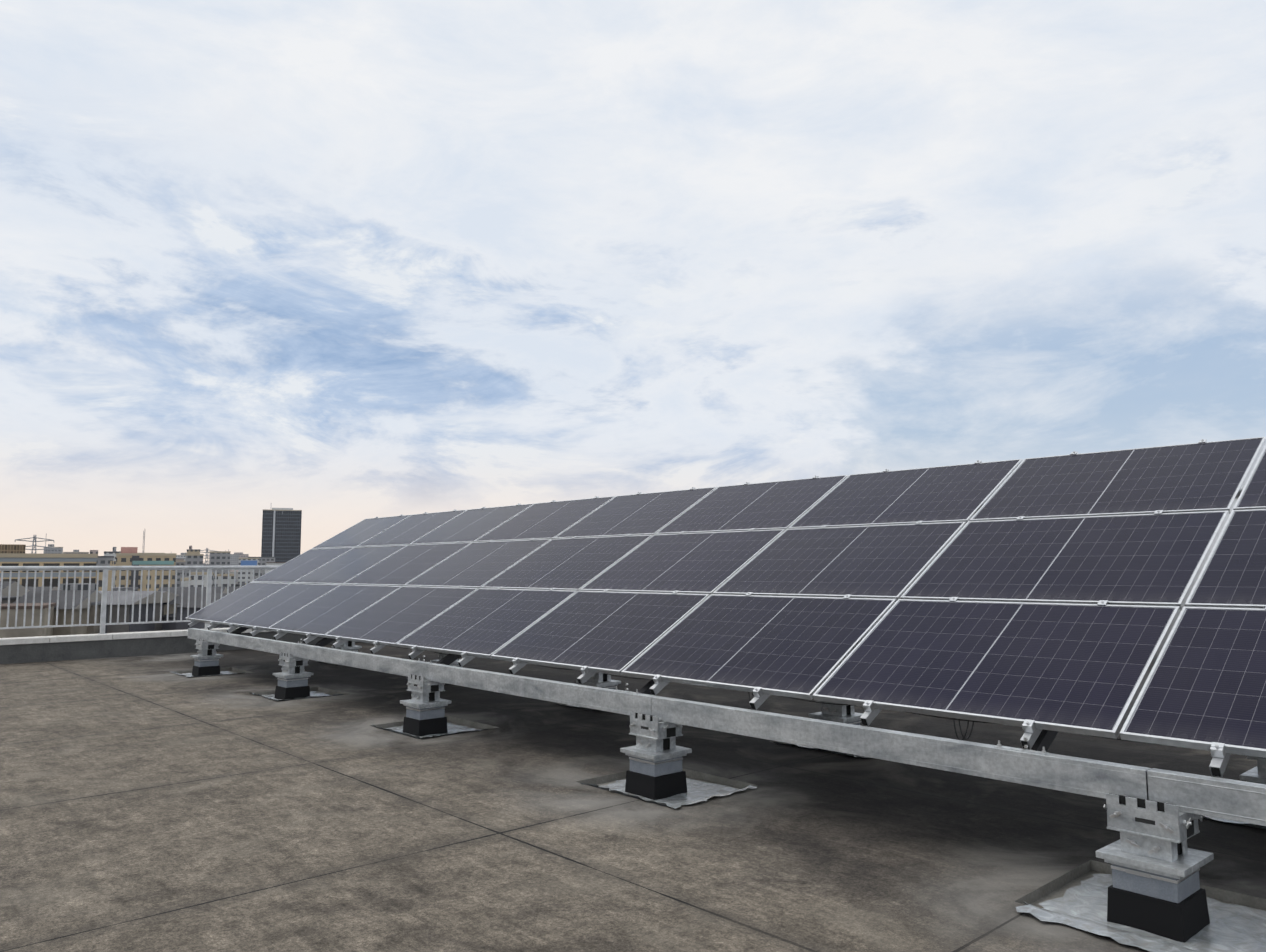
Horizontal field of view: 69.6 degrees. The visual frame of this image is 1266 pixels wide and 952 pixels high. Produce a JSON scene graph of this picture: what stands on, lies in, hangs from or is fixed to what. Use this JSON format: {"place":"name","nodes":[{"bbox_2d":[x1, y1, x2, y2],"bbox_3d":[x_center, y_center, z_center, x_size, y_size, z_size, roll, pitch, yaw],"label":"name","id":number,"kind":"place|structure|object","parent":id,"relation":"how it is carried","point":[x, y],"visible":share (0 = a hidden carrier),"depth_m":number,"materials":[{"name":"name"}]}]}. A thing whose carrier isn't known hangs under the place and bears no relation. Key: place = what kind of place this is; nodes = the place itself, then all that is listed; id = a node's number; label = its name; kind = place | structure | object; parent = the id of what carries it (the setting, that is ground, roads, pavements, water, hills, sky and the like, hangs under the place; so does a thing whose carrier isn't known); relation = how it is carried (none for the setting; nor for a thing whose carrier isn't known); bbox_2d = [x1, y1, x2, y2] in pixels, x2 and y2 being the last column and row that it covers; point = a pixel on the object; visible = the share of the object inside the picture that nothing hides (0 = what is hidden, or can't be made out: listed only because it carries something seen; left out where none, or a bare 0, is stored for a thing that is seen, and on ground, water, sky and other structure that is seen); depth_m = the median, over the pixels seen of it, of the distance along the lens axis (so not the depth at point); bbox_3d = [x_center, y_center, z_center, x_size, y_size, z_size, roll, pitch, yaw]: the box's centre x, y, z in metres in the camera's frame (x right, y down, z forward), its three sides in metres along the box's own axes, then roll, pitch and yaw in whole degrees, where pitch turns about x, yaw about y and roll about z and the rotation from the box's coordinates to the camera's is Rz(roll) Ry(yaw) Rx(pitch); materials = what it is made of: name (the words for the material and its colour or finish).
{"place":"outdoors","nodes":[
{"label":"outdoors","id":0,"kind":"place"},
{"bbox_2d":[0,581,241,637],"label":"town roofs","id":1,"kind":"object","parent":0,"point":[34,632],"visible":0.27,"depth_m":104.54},
{"bbox_2d":[60,561,285,590],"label":"distant buildings","id":2,"kind":"structure","parent":0,"point":[113,563],"depth_m":345.48,"materials":[{"name":"grey concrete"}]},
{"bbox_2d":[190,572,212,586],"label":"white block","id":3,"kind":"structure","parent":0,"point":[199,579],"depth_m":296.21,"materials":[{"name":"white concrete"}]},
{"bbox_2d":[238,558,258,583],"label":"block","id":4,"kind":"structure","parent":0,"point":[248,561],"depth_m":586.41,"materials":[{"name":"grey concrete"}]},
{"bbox_2d":[0,0,1265,563],"label":"sky","id":5,"kind":"structure","parent":0,"point":[343,264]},
{"label":"town ground","id":6,"kind":"structure","parent":0,"visible":0},
{"bbox_2d":[15,535,56,553],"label":"pylon","id":7,"kind":"object","parent":6,"relation":"on","point":[34,537],"visible":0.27,"depth_m":516.82,"materials":[{"name":"metal"}]},
{"bbox_2d":[0,544,111,590],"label":"beige block","id":8,"kind":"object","parent":6,"relation":"on","point":[13,555],"visible":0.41,"depth_m":180.44,"materials":[{"name":"beige concrete"}]},
{"bbox_2d":[115,531,176,590],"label":"beige block","id":9,"kind":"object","parent":6,"relation":"on","point":[128,556],"visible":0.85,"depth_m":310.83,"materials":[{"name":"concrete"}]},
{"bbox_2d":[43,544,274,565],"bbox_3d":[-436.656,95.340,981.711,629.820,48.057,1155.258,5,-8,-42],"label":"distant buildings","id":10,"kind":"structure","parent":6,"relation":"on","point":[106,558],"depth_m":635.66,"materials":[{"name":"concrete"}]},
{"bbox_2d":[176,561,184,564],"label":"block","id":11,"kind":"structure","parent":6,"relation":"on","point":[180,562],"depth_m":624.41,"materials":[{"name":"grey concrete"}]},
{"bbox_2d":[180,578,190,586],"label":"white block","id":12,"kind":"structure","parent":6,"relation":"on","point":[186,582],"depth_m":267.69,"materials":[{"name":"white concrete"}]},
{"bbox_2d":[185,554,203,577],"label":"block","id":13,"kind":"structure","parent":6,"relation":"on","point":[194,560],"depth_m":466.48,"materials":[{"name":"grey concrete"}]},
{"bbox_2d":[200,548,213,564],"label":"pylon","id":14,"kind":"object","parent":6,"relation":"on","point":[206,552],"visible":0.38,"depth_m":703.48,"materials":[{"name":"metal"}]},
{"bbox_2d":[209,551,230,583],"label":"block","id":15,"kind":"structure","parent":6,"relation":"on","point":[219,558],"depth_m":507.93,"materials":[{"name":"grey concrete"}]},
{"bbox_2d":[214,574,233,586],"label":"white block","id":16,"kind":"structure","parent":6,"relation":"on","point":[225,580],"depth_m":312.98,"materials":[{"name":"white concrete"}]},
{"bbox_2d":[229,570,237,583],"bbox_3d":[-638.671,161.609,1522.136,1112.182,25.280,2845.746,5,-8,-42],"label":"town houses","id":17,"kind":"structure","parent":6,"relation":"on","point":[232,572],"depth_m":874.62,"materials":[{"name":"grey concrete"}]},
{"bbox_2d":[261,508,301,561],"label":"tower","id":18,"kind":"structure","parent":6,"relation":"on","point":[281,537],"depth_m":838.37,"materials":[{"name":"black glass"}]},
{"bbox_2d":[0,642,1265,951],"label":"roof deck","id":19,"kind":"structure","parent":6,"relation":"on","point":[150,804],"depth_m":5.20,"materials":[{"name":"concrete"}]},
{"bbox_2d":[0,632,336,663],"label":"parapet wall","id":20,"kind":"structure","parent":19,"relation":"on","point":[38,652],"depth_m":15.50,"materials":[{"name":"grey concrete"}]},
{"bbox_2d":[0,627,270,644],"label":"parapet coping","id":21,"kind":"object","parent":20,"relation":"on","point":[76,638],"visible":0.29,"depth_m":15.42,"materials":[{"name":"grey concrete"}]},
{"bbox_2d":[0,565,280,633],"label":"roof railing","id":22,"kind":"object","parent":20,"relation":"on","point":[103,623],"visible":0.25,"depth_m":15.76,"materials":[{"name":"metal"}]},
{"bbox_2d":[171,671,244,676],"bbox_3d":[-6.137,2.853,13.134,0.816,0.068,0.954,5,-8,-42],"label":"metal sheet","id":23,"kind":"object","parent":19,"relation":"on","point":[221,673],"visible":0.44,"depth_m":13.08,"materials":[{"name":"silver metal"}]},
{"bbox_2d":[190,638,222,675],"bbox_3d":[-6.180,2.627,13.206,0.357,0.542,0.357,5,-8,-42],"label":"support foot","id":24,"kind":"object","parent":23,"relation":"on","point":[206,659],"visible":0.79,"depth_m":13.11},
{"bbox_2d":[248,691,342,700],"bbox_3d":[-4.033,2.619,10.879,0.811,0.067,0.962,5,-8,-42],"label":"base flashing sheet","id":25,"kind":"object","parent":19,"relation":"on","point":[314,694],"visible":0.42,"depth_m":10.83,"materials":[{"name":"silver metal"}]},
{"bbox_2d":[273,652,313,699],"bbox_3d":[-4.068,2.387,10.895,0.359,0.542,0.359,5,-8,-42],"label":"support foot","id":26,"kind":"object","parent":25,"relation":"on","point":[293,676],"visible":0.77,"depth_m":10.80},
{"bbox_2d":[188,628,1265,825],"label":"support beams","id":27,"kind":"structure","parent":26,"relation":"on","point":[1231,799],"depth_m":5.01,"materials":[{"name":"metal"}]},
{"bbox_2d":[185,437,1265,776],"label":"solar array","id":28,"kind":"object","parent":27,"relation":"on","point":[1041,601],"visible":0.98,"depth_m":6.64,"materials":[{"name":"glass"}]},
{"bbox_2d":[252,628,973,739],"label":"panel cables","id":29,"kind":"object","parent":28,"relation":"attached to","point":[753,697],"visible":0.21,"depth_m":4.89,"materials":[{"name":"black plastic"}]},
{"bbox_2d":[203,622,1265,758],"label":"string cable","id":30,"kind":"object","parent":28,"relation":"attached to","point":[782,696],"visible":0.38,"depth_m":5.51,"materials":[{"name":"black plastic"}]},
{"bbox_2d":[372,722,488,738],"bbox_3d":[-1.893,2.379,8.568,0.795,0.068,0.994,5,-8,-42],"label":"base flashing sheet","id":31,"kind":"object","parent":19,"relation":"on","point":[453,728],"visible":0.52,"depth_m":8.60,"materials":[{"name":"silver metal"}]},
{"bbox_2d":[400,674,451,735],"bbox_3d":[-1.955,2.147,8.585,0.351,0.542,0.351,5,-8,-42],"label":"support foot","id":32,"kind":"object","parent":31,"relation":"on","point":[426,704],"visible":0.9,"depth_m":8.49},
{"bbox_2d":[553,702,606,711],"bbox_3d":[-0.299,2.513,9.982,0.874,0.068,0.898,5,-8,-42],"label":"base flashing sheet","id":33,"kind":"object","parent":19,"relation":"on","point":[578,707],"visible":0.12,"depth_m":9.81,"materials":[{"name":"silver metal"}]},
{"bbox_2d":[576,672,620,710],"bbox_3d":[-0.377,2.283,10.013,0.353,0.542,0.353,5,-8,-42],"label":"support foot","id":34,"kind":"object","parent":33,"relation":"on","point":[601,680],"visible":0.17,"depth_m":9.92},
{"bbox_2d":[581,778,756,808],"bbox_3d":[0.242,2.138,6.238,0.827,0.068,0.977,5,-8,-42],"label":"base flashing sheet","id":35,"kind":"object","parent":19,"relation":"on","point":[698,791],"visible":0.6,"depth_m":6.17,"materials":[{"name":"silver metal"}]},
{"bbox_2d":[620,712,691,799],"bbox_3d":[0.158,1.907,6.274,0.359,0.542,0.359,5,-8,-42],"label":"support foot","id":36,"kind":"object","parent":35,"relation":"on","point":[655,753],"visible":0.83,"depth_m":6.18},
{"bbox_2d":[775,742,869,757],"bbox_3d":[1.813,2.273,7.667,0.859,0.069,0.991,5,-8,-42],"label":"base flashing sheet","id":37,"kind":"object","parent":19,"relation":"on","point":[857,756],"visible":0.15,"depth_m":7.43,"materials":[{"name":"silver metal"}]},
{"bbox_2d":[809,700,862,753],"bbox_3d":[1.735,2.043,7.702,0.350,0.542,0.350,5,-8,-42],"label":"support foot","id":38,"kind":"object","parent":37,"relation":"on","point":[846,714],"visible":0.31,"depth_m":7.62},
{"bbox_2d":[1016,874,1265,951],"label":"base flashing sheet","id":39,"kind":"object","parent":19,"relation":"on","point":[1228,928],"visible":0.71,"depth_m":3.88,"materials":[{"name":"silver metal"}]},
{"bbox_2d":[1096,793,1213,942],"bbox_3d":[2.270,1.668,3.963,0.359,0.542,0.359,5,-8,-42],"label":"support foot","id":40,"kind":"object","parent":39,"relation":"on","point":[1155,862],"visible":0.88,"depth_m":3.87},
{"bbox_2d":[1200,815,1265,828],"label":"base flashing sheet","id":41,"kind":"object","parent":19,"relation":"on","point":[1230,821],"visible":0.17,"depth_m":5.40,"materials":[{"name":"silver metal"}]},
{"bbox_2d":[1240,756,1265,826],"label":"support foot","id":42,"kind":"object","parent":41,"relation":"on","point":[1257,774],"visible":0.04,"depth_m":5.39},
{"bbox_3d":[-4.528,2.993,14.613,0.859,0.071,0.983,5,-8,-42],"label":"pit sheet","id":43,"kind":"object","parent":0,"visible":0},
{"bbox_2d":[332,641,361,664],"bbox_3d":[-4.603,2.763,14.634,0.355,0.542,0.355,5,-8,-42],"label":"support foot","id":44,"kind":"object","parent":43,"relation":"on","point":[349,645],"visible":0.19,"depth_m":14.55},
{"bbox_3d":[-2.428,2.753,12.289,0.894,0.068,0.962,5,-8,-42],"label":"pit sheet","id":45,"kind":"object","parent":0,"visible":0},
{"bbox_2d":[431,652,459,666],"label":"support foot","id":46,"kind":"object","parent":45,"relation":"on","point":[454,663],"visible":0.1,"depth_m":12.27}
]}

